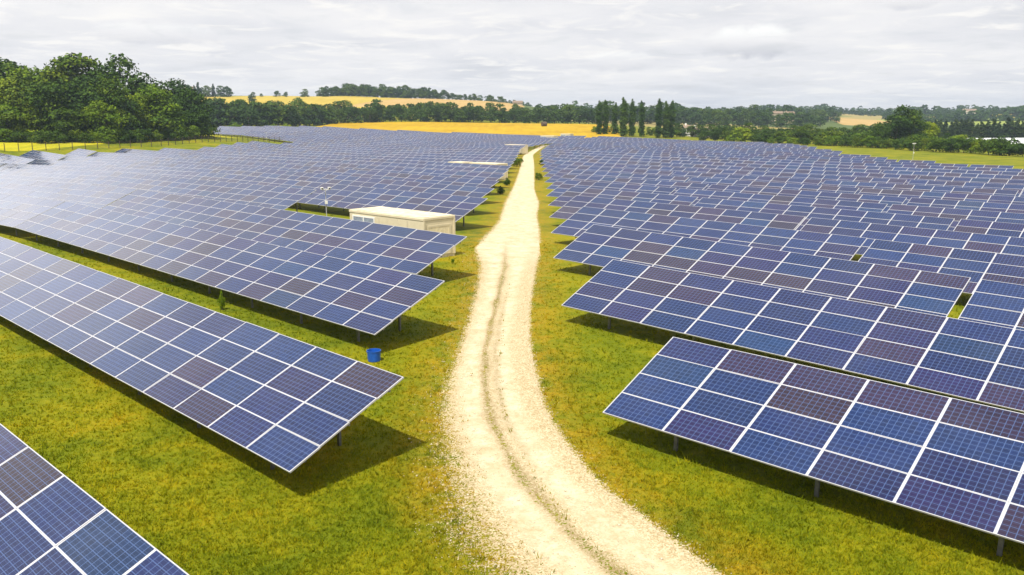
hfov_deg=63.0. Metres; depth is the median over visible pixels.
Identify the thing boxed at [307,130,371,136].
solar table
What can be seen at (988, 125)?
cypress tree
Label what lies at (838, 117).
field tree
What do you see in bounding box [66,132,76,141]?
shrub
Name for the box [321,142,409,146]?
solar table
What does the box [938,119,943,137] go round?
cypress tree
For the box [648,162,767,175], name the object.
solar table
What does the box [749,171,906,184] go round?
solar table
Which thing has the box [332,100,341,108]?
field tree
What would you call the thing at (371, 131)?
solar table
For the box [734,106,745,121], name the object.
field tree
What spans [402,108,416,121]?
field tree
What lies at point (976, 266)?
solar table
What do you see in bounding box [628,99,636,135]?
poplar tree
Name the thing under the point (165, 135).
shrub
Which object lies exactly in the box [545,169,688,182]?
solar table
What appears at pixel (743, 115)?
field tree
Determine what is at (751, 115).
field tree
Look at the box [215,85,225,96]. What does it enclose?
knoll tree
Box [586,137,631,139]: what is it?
solar table
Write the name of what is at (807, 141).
shrub
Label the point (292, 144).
solar table
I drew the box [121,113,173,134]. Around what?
hedge tree
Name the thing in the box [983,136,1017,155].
shrub
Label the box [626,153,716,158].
solar table
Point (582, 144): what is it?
solar table
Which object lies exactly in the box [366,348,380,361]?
tub
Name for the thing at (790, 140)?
shrub
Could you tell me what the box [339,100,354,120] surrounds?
field tree
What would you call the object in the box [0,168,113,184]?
solar table
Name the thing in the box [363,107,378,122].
field tree
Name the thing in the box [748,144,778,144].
solar table
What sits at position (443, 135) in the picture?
solar table
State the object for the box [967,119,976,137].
cypress tree
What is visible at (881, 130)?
oak tree
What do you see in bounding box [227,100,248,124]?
field tree
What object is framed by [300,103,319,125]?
field tree
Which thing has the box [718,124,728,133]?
hedge tree
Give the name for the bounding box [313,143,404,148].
solar table
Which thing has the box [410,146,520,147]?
solar table
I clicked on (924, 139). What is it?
shrub
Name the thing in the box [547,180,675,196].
solar table
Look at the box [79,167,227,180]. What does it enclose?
solar table
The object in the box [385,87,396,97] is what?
hill tree
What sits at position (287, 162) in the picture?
solar table
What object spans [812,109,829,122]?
field tree
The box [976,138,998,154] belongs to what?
shrub
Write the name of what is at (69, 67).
oak tree
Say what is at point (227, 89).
knoll tree
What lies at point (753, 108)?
field tree
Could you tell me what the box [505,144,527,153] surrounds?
transformer cabin
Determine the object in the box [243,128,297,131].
solar table
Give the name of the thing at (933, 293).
solar table
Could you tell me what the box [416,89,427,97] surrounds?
hill tree
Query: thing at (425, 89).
hill tree
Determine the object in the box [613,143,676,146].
solar table
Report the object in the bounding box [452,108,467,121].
field tree
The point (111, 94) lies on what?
oak tree
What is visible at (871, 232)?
solar table
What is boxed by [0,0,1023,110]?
sky
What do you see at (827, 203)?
solar table
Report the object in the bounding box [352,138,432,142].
solar table
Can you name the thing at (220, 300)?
bush
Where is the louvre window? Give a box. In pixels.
[352,215,374,222]
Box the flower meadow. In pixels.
[0,135,233,150]
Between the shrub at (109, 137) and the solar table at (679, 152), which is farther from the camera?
the shrub at (109, 137)
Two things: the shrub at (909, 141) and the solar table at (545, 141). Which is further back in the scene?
the solar table at (545, 141)
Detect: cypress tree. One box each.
[196,82,200,93]
[933,119,940,136]
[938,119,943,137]
[941,120,949,136]
[948,122,956,137]
[951,119,961,134]
[957,118,966,134]
[960,118,972,137]
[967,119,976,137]
[973,123,980,137]
[978,121,986,137]
[981,120,991,137]
[987,119,999,137]
[996,121,1002,137]
[1000,117,1012,137]
[1006,120,1017,137]
[1013,119,1019,136]
[1017,121,1023,137]
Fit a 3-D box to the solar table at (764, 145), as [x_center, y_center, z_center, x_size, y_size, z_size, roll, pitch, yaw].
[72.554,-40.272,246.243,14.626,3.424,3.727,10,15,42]
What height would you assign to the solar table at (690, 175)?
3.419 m
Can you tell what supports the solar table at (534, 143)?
on the ground at (476, 219)
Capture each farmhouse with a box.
[512,101,522,104]
[681,123,691,135]
[772,110,782,123]
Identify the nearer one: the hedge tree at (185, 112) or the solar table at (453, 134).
the hedge tree at (185, 112)
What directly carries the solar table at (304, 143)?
on the ground at (476, 219)
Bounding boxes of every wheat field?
[199,96,409,109]
[316,122,620,137]
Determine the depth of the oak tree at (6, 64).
259.74 m
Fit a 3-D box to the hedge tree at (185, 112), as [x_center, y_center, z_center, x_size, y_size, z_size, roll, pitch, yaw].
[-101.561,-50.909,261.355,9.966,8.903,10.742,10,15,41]
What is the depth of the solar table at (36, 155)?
181.65 m
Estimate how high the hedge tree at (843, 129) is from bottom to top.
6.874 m
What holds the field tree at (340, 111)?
on the ground at (476, 219)
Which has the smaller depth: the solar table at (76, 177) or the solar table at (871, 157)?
the solar table at (76, 177)
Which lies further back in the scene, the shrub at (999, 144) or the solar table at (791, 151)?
the shrub at (999, 144)
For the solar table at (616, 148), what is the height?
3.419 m
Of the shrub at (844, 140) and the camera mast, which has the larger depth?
the shrub at (844, 140)
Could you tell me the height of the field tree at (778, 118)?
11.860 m
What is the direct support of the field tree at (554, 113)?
on the ground at (476, 219)
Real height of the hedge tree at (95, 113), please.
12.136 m
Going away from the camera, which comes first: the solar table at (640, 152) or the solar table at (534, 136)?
the solar table at (640, 152)
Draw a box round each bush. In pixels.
[217,290,225,309]
[228,122,241,126]
[496,186,504,193]
[502,178,510,184]
[512,158,523,166]
[535,173,542,179]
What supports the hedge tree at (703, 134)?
on the ground at (476, 219)
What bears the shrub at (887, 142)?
on the ground at (476, 219)
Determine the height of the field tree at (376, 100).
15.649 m
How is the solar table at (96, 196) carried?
on the ground at (476, 219)
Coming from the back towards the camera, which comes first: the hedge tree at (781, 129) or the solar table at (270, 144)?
the hedge tree at (781, 129)
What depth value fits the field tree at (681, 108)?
714.14 m
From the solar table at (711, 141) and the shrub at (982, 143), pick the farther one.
the solar table at (711, 141)
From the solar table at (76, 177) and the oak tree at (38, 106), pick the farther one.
the oak tree at (38, 106)
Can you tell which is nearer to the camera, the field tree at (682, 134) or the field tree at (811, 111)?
the field tree at (682, 134)
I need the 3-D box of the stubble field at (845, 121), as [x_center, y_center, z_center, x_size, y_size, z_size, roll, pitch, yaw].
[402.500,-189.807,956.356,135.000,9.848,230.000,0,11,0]
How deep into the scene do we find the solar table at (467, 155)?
170.81 m
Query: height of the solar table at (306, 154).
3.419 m
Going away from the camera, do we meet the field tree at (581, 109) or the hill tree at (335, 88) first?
the field tree at (581, 109)
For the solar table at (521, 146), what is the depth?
228.31 m
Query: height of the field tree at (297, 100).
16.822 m
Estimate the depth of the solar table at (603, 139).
295.17 m
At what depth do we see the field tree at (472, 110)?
537.78 m
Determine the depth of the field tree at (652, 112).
712.12 m
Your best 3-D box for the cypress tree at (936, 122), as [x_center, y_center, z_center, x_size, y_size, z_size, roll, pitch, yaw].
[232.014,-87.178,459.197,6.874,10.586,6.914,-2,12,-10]
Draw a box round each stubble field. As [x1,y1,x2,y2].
[353,98,523,110]
[831,117,887,125]
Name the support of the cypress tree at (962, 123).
on the ground at (476, 219)
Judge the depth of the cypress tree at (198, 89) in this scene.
855.53 m
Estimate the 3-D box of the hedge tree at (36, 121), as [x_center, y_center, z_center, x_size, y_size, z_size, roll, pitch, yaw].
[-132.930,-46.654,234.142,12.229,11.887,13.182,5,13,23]
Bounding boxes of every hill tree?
[315,87,323,95]
[321,86,329,96]
[331,86,338,95]
[336,88,345,95]
[341,87,349,95]
[345,83,355,95]
[348,84,359,95]
[357,86,367,96]
[367,86,373,96]
[370,88,380,96]
[377,87,385,97]
[382,86,391,97]
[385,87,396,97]
[398,88,408,97]
[400,90,410,97]
[410,88,419,97]
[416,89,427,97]
[420,87,430,97]
[426,91,434,98]
[439,90,446,98]
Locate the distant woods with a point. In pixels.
(938, 113)
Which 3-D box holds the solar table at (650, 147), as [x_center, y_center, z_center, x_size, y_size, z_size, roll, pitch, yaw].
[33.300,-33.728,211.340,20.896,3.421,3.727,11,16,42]
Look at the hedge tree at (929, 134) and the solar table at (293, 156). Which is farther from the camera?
the hedge tree at (929, 134)
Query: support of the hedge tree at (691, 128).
on the ground at (476, 219)
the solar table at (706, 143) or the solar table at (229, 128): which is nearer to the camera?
the solar table at (706, 143)
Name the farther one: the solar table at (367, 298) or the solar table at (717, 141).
the solar table at (717, 141)
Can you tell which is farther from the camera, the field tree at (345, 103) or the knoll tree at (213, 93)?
the knoll tree at (213, 93)
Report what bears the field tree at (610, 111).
on the ground at (476, 219)
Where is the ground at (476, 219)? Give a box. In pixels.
[0,95,1023,574]
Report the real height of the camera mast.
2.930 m
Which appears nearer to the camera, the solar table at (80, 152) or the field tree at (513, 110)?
the solar table at (80, 152)
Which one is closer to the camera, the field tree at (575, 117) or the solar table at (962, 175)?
the solar table at (962, 175)
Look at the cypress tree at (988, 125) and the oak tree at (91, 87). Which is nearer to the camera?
the oak tree at (91, 87)
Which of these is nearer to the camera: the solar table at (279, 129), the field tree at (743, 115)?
the solar table at (279, 129)
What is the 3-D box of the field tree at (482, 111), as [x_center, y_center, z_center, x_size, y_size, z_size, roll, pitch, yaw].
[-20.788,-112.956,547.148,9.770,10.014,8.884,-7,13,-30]
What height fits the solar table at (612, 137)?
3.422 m
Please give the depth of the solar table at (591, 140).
277.50 m
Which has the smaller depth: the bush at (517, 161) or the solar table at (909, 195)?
the solar table at (909, 195)
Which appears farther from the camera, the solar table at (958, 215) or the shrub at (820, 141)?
the shrub at (820, 141)
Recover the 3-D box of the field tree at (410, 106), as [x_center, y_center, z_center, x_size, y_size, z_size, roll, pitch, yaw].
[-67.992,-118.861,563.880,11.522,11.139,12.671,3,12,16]
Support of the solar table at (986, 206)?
on the ground at (476, 219)
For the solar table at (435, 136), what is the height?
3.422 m
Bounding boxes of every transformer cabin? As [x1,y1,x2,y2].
[349,206,455,257]
[448,161,469,163]
[469,162,507,180]
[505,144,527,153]
[540,135,557,137]
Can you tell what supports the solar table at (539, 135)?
on the ground at (476, 219)
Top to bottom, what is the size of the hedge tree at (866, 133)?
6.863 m
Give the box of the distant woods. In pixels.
[476,95,1023,121]
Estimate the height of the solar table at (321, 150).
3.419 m
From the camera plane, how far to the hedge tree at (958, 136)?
288.99 m
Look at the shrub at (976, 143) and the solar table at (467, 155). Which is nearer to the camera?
the solar table at (467, 155)
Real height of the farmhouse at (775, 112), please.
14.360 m
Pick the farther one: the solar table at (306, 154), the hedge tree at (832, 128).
the hedge tree at (832, 128)
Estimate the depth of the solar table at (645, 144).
243.21 m
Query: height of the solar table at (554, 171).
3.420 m
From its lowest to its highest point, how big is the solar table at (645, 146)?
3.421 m
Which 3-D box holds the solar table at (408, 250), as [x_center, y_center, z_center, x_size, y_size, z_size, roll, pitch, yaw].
[-19.033,-4.027,59.072,41.796,3.023,3.734,11,16,42]
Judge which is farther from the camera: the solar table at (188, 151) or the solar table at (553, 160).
the solar table at (188, 151)
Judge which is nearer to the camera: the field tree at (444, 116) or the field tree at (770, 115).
the field tree at (444, 116)
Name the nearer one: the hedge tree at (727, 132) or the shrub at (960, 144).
the shrub at (960, 144)
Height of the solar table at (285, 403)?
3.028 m
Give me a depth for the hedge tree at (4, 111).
226.88 m
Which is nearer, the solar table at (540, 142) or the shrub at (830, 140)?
the solar table at (540, 142)
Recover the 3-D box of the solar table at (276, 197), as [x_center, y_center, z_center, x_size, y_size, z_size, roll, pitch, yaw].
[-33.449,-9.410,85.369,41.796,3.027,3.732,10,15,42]
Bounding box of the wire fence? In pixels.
[1,135,284,151]
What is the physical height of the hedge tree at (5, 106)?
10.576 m
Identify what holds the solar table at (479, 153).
on the ground at (476, 219)
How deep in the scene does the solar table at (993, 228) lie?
58.89 m
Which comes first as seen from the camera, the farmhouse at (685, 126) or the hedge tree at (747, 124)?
the hedge tree at (747, 124)
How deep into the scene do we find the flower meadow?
220.97 m
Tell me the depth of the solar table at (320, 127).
381.07 m
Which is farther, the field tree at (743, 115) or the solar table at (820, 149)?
the field tree at (743, 115)
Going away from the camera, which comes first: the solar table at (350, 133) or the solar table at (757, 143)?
the solar table at (757, 143)
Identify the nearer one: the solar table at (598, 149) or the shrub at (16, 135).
the solar table at (598, 149)
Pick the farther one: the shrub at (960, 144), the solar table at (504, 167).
the shrub at (960, 144)
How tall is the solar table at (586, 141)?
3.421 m
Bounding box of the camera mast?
[320,187,330,215]
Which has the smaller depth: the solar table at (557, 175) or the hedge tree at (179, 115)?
the solar table at (557, 175)
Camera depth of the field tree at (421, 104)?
533.45 m
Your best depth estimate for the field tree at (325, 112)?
494.43 m
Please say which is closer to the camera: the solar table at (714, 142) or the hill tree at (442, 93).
the solar table at (714, 142)
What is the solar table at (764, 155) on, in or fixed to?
on the ground at (476, 219)
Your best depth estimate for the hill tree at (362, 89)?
874.26 m
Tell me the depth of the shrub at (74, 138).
230.95 m
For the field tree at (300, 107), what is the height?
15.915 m
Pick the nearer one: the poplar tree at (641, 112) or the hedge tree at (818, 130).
the hedge tree at (818, 130)
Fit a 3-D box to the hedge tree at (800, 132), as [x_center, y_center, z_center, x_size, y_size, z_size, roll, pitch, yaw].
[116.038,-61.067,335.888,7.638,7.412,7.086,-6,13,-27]
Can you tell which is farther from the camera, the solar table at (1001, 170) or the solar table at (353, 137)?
the solar table at (353, 137)
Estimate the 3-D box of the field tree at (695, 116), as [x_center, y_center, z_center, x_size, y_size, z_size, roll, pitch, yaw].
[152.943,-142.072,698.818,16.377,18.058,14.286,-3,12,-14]
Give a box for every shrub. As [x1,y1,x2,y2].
[0,128,17,141]
[10,132,28,142]
[17,131,34,142]
[32,130,54,142]
[53,129,69,142]
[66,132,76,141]
[71,129,85,141]
[78,133,93,142]
[89,132,101,141]
[98,133,116,143]
[116,128,134,142]
[130,128,145,141]
[140,128,153,141]
[150,129,163,140]
[159,129,168,139]
[164,129,181,140]
[170,126,188,139]
[185,129,192,138]
[187,125,206,138]
[754,136,765,141]
[767,137,775,142]
[774,136,786,142]
[786,137,800,143]
[798,137,810,144]
[812,138,824,145]
[823,135,840,145]
[838,136,852,146]
[848,135,864,147]
[862,135,882,147]
[876,138,893,148]
[892,138,906,149]
[898,134,921,150]
[919,136,931,150]
[925,137,952,151]
[943,138,959,152]
[950,137,975,152]
[964,138,983,153]
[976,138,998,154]
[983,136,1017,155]
[995,137,1022,155]
[1012,143,1023,156]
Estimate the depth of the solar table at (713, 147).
218.99 m
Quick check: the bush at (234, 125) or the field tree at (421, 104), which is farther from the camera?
the field tree at (421, 104)
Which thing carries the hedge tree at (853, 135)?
on the ground at (476, 219)
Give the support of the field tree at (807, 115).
on the ground at (476, 219)
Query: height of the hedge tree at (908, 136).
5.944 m
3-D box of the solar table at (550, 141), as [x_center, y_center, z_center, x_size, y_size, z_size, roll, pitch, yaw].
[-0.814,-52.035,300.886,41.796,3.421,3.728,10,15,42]
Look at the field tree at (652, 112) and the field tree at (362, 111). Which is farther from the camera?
the field tree at (652, 112)
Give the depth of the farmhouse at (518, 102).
865.96 m
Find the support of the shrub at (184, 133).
on the ground at (476, 219)
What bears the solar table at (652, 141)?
on the ground at (476, 219)
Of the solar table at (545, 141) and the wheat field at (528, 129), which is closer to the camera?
the solar table at (545, 141)
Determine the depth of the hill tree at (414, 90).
875.08 m
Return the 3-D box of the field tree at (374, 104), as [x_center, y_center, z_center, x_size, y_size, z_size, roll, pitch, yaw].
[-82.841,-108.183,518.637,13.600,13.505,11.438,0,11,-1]
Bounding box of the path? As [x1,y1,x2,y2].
[407,145,777,574]
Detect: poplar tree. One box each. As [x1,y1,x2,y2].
[595,100,602,133]
[602,100,609,133]
[611,102,619,133]
[619,97,628,136]
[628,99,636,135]
[638,100,645,136]
[654,99,662,137]
[662,101,671,137]
[669,101,677,137]
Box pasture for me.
[878,118,1022,124]
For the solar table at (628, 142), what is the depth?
258.13 m
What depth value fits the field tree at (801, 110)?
875.63 m
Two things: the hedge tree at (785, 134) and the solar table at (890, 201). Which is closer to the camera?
the solar table at (890, 201)
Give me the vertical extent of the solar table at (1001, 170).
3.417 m
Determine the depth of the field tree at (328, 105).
542.26 m
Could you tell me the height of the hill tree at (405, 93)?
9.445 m
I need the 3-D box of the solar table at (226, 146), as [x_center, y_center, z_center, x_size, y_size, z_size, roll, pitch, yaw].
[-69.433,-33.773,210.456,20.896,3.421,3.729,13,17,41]
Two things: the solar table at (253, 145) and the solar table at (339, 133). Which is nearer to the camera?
the solar table at (253, 145)
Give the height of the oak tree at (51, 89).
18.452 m
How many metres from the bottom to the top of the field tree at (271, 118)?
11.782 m
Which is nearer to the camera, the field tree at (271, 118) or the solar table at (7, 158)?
the solar table at (7, 158)
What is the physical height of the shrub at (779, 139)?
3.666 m
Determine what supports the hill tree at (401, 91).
on the ground at (476, 219)
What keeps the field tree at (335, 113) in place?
on the ground at (476, 219)
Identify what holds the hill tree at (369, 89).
on the ground at (476, 219)
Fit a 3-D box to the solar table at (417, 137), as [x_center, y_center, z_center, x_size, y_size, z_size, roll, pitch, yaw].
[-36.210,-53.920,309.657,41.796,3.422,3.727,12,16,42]
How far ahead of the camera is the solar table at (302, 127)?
374.99 m
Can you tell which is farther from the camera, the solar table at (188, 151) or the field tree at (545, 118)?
the field tree at (545, 118)
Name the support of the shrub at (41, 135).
on the ground at (476, 219)
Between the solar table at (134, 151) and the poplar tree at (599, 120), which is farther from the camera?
the poplar tree at (599, 120)
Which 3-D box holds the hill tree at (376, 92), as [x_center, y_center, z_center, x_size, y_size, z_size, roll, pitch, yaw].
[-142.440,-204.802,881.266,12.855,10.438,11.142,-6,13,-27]
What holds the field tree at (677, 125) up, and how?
on the ground at (476, 219)
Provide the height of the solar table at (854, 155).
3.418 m
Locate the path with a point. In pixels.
(514, 228)
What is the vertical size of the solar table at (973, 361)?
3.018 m
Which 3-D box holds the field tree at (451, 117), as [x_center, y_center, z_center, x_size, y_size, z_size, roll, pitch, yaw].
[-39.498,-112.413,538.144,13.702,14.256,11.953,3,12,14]
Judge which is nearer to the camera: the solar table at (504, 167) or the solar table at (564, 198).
the solar table at (564, 198)
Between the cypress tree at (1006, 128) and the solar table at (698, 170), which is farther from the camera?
the cypress tree at (1006, 128)
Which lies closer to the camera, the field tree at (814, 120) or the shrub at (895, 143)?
the shrub at (895, 143)
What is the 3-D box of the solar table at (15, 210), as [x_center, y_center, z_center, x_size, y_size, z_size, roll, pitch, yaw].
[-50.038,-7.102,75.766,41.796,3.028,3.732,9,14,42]
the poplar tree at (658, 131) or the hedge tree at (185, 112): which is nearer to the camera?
the hedge tree at (185, 112)
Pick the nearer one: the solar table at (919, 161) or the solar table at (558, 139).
the solar table at (919, 161)
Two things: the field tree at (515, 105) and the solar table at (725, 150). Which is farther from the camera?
the field tree at (515, 105)
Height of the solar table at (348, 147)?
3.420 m
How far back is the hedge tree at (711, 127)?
396.22 m
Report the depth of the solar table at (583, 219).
53.62 m
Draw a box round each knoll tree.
[202,85,211,96]
[211,84,215,96]
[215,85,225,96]
[222,86,233,96]
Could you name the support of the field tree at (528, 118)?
on the ground at (476, 219)
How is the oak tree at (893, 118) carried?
on the ground at (476, 219)
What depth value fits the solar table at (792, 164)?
141.20 m
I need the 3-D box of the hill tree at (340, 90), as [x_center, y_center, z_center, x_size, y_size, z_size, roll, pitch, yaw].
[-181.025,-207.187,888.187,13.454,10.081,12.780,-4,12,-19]
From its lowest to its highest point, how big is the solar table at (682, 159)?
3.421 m
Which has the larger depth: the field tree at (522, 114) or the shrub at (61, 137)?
the field tree at (522, 114)
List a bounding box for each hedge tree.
[0,96,53,139]
[0,103,26,132]
[0,109,19,129]
[19,101,54,137]
[37,108,56,137]
[45,108,86,135]
[68,102,103,133]
[80,100,126,141]
[105,108,140,141]
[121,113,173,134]
[139,106,173,132]
[159,102,188,129]
[176,110,206,137]
[187,110,218,137]
[686,125,697,135]
[695,124,704,134]
[696,127,710,140]
[704,124,717,138]
[707,128,721,140]
[717,129,736,141]
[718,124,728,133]
[723,125,737,138]
[726,127,753,141]
[741,123,752,135]
[749,129,758,141]
[754,128,778,142]
[758,125,769,132]
[772,128,788,133]
[774,130,799,143]
[791,126,811,143]
[804,123,817,139]
[806,132,820,143]
[813,128,823,133]
[820,130,846,144]
[826,126,837,132]
[834,127,846,132]
[836,132,853,145]
[851,124,869,132]
[851,132,867,142]
[860,129,880,144]
[903,133,924,147]
[922,132,937,144]
[942,133,950,138]
[948,134,967,139]
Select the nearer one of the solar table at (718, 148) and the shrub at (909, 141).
the solar table at (718, 148)
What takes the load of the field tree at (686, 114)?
on the ground at (476, 219)
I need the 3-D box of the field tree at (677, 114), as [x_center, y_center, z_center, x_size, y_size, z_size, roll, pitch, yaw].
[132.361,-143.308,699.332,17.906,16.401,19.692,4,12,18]
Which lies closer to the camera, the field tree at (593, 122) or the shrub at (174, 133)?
the shrub at (174, 133)
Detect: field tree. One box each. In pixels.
[195,103,217,125]
[204,98,226,126]
[208,97,235,125]
[217,104,241,125]
[226,99,249,126]
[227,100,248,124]
[240,108,259,125]
[244,100,271,125]
[244,104,271,125]
[248,92,256,100]
[264,106,278,125]
[265,101,289,125]
[267,100,284,115]
[275,105,295,125]
[287,106,304,125]
[289,97,305,112]
[290,101,310,125]
[299,89,309,96]
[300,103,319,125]
[310,103,323,125]
[315,106,334,124]
[322,103,335,121]
[325,107,341,123]
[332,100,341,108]
[336,109,348,122]
[338,106,356,122]
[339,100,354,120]
[347,107,363,122]
[360,107,369,121]
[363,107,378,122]
[368,102,388,121]
[371,99,382,115]
[376,104,391,121]
[385,105,402,121]
[394,105,407,121]
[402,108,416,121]
[405,103,416,118]
[413,102,428,120]
[414,106,433,121]
[422,101,439,118]
[429,105,442,121]
[433,103,450,121]
[442,101,459,121]
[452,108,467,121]
[460,107,475,121]
[466,105,485,121]
[474,108,488,121]
[484,108,495,121]
[485,102,494,120]
[486,95,493,101]
[492,103,507,122]
[496,96,503,101]
[500,111,511,122]
[508,106,520,122]
[511,103,522,121]
[517,109,528,122]
[522,109,537,122]
[531,108,543,122]
[538,105,550,121]
[541,108,555,122]
[546,106,561,123]
[548,104,562,122]
[556,110,569,123]
[561,104,579,123]
[576,105,588,123]
[581,108,595,123]
[590,111,603,123]
[602,105,619,121]
[611,103,629,123]
[635,105,647,122]
[644,111,652,123]
[646,127,652,134]
[649,108,664,123]
[661,107,680,123]
[674,123,683,136]
[675,106,687,123]
[678,124,686,136]
[681,110,692,124]
[687,107,703,125]
[697,108,707,125]
[702,110,717,124]
[710,109,725,125]
[721,108,731,125]
[724,110,742,125]
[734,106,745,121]
[736,109,748,125]
[744,110,758,126]
[747,104,758,119]
[751,110,767,126]
[761,108,775,125]
[771,114,786,126]
[774,112,794,127]
[782,105,794,111]
[787,112,797,125]
[792,112,809,125]
[796,108,805,121]
[803,112,813,123]
[809,109,817,115]
[809,115,818,126]
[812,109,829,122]
[815,116,826,126]
[822,107,834,121]
[830,111,841,121]
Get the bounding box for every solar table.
[0,153,34,163]
[0,163,84,170]
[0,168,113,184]
[0,178,137,207]
[0,194,64,235]
[0,237,403,472]
[0,424,188,574]
[14,201,444,341]
[19,150,67,159]
[27,160,120,167]
[60,156,152,162]
[65,148,96,155]
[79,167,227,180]
[89,152,181,158]
[92,172,315,211]
[101,189,466,275]
[113,162,260,180]
[114,148,206,155]
[146,158,286,175]
[159,148,228,153]
[178,155,309,169]
[198,147,247,152]
[205,153,328,164]
[215,129,248,136]
[215,144,263,150]
[217,127,242,128]
[217,129,275,135]
[217,174,487,226]
[218,126,254,127]
[227,152,344,159]
[231,129,287,132]
[233,142,278,148]
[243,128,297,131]
[243,131,316,142]
[244,150,356,157]
[249,141,291,147]
[249,169,493,212]
[254,127,307,130]
[262,149,368,155]
[264,126,319,130]
[275,126,328,129]
[276,132,344,140]
[277,147,379,153]
[279,165,498,187]
[281,142,303,146]
[286,131,352,138]
[290,146,387,151]
[293,141,313,144]
[297,131,361,138]
[299,126,339,129]
[301,145,396,150]
[304,162,504,193]
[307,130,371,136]
[310,138,334,142]
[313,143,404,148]
[318,130,381,135]
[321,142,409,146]
[323,126,349,128]
[324,159,507,186]
[329,129,390,135]
[333,140,418,145]
[339,129,399,134]
[342,157,510,180]
[343,139,426,144]
[350,128,409,133]
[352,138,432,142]
[355,155,513,165]
[359,128,418,133]
[362,137,439,141]
[368,154,515,161]
[372,136,447,140]
[379,152,517,158]
[382,135,455,139]
[388,150,519,155]
[390,135,463,138]
[397,130,426,132]
[397,149,519,152]
[400,134,471,137]
[403,147,520,150]
[410,133,478,137]
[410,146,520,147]
[418,133,486,136]
[418,144,525,154]
[427,132,494,135]
[427,143,528,144]
[433,142,531,145]
[440,141,533,149]
[448,140,539,148]
[451,132,502,134]
[456,139,544,144]
[464,138,550,145]
[473,137,556,145]
[479,137,563,142]
[487,136,568,139]
[495,135,575,138]
[503,134,580,138]
[540,146,615,152]
[540,147,597,154]
[540,155,639,163]
[541,144,612,150]
[541,149,625,157]
[541,152,631,160]
[541,158,649,168]
[542,161,625,171]
[543,165,672,176]
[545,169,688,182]
[546,174,708,194]
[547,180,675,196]
[548,187,697,206]
[549,195,804,229]
[551,206,867,259]
[552,143,612,146]
[553,224,970,316]
[554,142,612,144]
[557,141,612,143]
[560,140,613,142]
[561,259,1023,411]
[567,139,616,141]
[573,138,621,141]
[580,138,624,140]
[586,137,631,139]
[591,137,637,139]
[598,136,641,138]
[598,150,678,154]
[600,141,656,143]
[603,337,1023,555]
[612,144,679,147]
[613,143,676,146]
[613,146,683,149]
[614,147,687,151]
[615,142,674,145]
[617,149,694,154]
[618,141,673,143]
[623,140,675,143]
[624,165,749,175]
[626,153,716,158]
[628,140,679,142]
[632,156,731,162]
[633,139,683,142]
[639,159,747,166]
[643,138,691,140]
[643,139,684,141]
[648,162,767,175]
[658,143,718,145]
[671,172,821,184]
[673,188,887,211]
[675,143,736,145]
[676,145,742,147]
[678,146,748,148]
[680,143,737,144]
[680,153,773,158]
[681,142,738,145]
[681,147,756,150]
[684,149,764,152]
[685,141,740,143]
[687,177,858,193]
[688,141,743,143]
[688,150,773,154]
[693,140,744,142]
[694,197,954,229]
[696,152,787,158]
[706,184,906,212]
[718,157,825,163]
[727,146,791,147]
[731,160,851,168]
[738,145,792,146]
[739,144,784,145]
[742,143,772,143]
[745,147,804,149]
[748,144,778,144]
[748,164,880,173]
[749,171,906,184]
[750,148,814,150]
[757,149,825,152]
[765,151,838,155]
[768,168,916,183]
[774,153,853,157]
[775,157,887,163]
[788,156,896,163]
[800,217,1023,255]
[807,149,831,150]
[816,150,841,155]
[821,180,1018,195]
[828,162,958,169]
[840,154,870,157]
[852,166,999,174]
[855,156,887,158]
[858,239,1023,293]
[859,188,1023,204]
[882,170,1023,179]
[886,204,1023,230]
[889,162,967,169]
[898,160,935,162]
[906,198,1023,213]
[908,180,1023,196]
[918,176,1023,184]
[953,219,1023,237]
[958,279,1023,329]
[960,167,1023,174]
[970,164,1013,168]
[1001,172,1023,175]
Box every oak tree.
[0,57,31,104]
[0,74,34,130]
[5,65,50,97]
[18,78,84,132]
[24,90,56,129]
[32,52,101,126]
[40,74,108,129]
[73,81,113,137]
[78,69,123,90]
[83,78,147,130]
[84,53,174,108]
[125,92,158,129]
[127,82,157,92]
[136,85,188,131]
[151,78,209,119]
[168,96,191,121]
[174,88,220,137]
[861,122,893,147]
[870,104,912,139]
[895,109,930,139]
[922,121,940,136]
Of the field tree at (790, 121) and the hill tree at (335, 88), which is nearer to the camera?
the field tree at (790, 121)
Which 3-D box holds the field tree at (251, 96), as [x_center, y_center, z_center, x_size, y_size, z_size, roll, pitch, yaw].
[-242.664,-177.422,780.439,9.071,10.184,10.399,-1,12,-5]
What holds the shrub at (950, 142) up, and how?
on the ground at (476, 219)
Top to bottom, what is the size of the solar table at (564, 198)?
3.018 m
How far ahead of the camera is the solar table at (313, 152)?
189.58 m
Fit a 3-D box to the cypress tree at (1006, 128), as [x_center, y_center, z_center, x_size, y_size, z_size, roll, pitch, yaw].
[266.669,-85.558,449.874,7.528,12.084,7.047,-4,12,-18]
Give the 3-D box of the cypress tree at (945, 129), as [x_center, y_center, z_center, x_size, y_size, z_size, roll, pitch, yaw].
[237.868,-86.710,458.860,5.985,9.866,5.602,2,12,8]
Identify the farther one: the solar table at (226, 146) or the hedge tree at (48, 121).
the hedge tree at (48, 121)
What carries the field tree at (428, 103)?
on the ground at (476, 219)
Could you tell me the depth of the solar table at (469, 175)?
113.14 m
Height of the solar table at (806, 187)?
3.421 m
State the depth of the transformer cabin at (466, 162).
135.62 m
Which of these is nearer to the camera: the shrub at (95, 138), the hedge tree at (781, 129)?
the shrub at (95, 138)
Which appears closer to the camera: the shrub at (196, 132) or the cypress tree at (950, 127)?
the shrub at (196, 132)

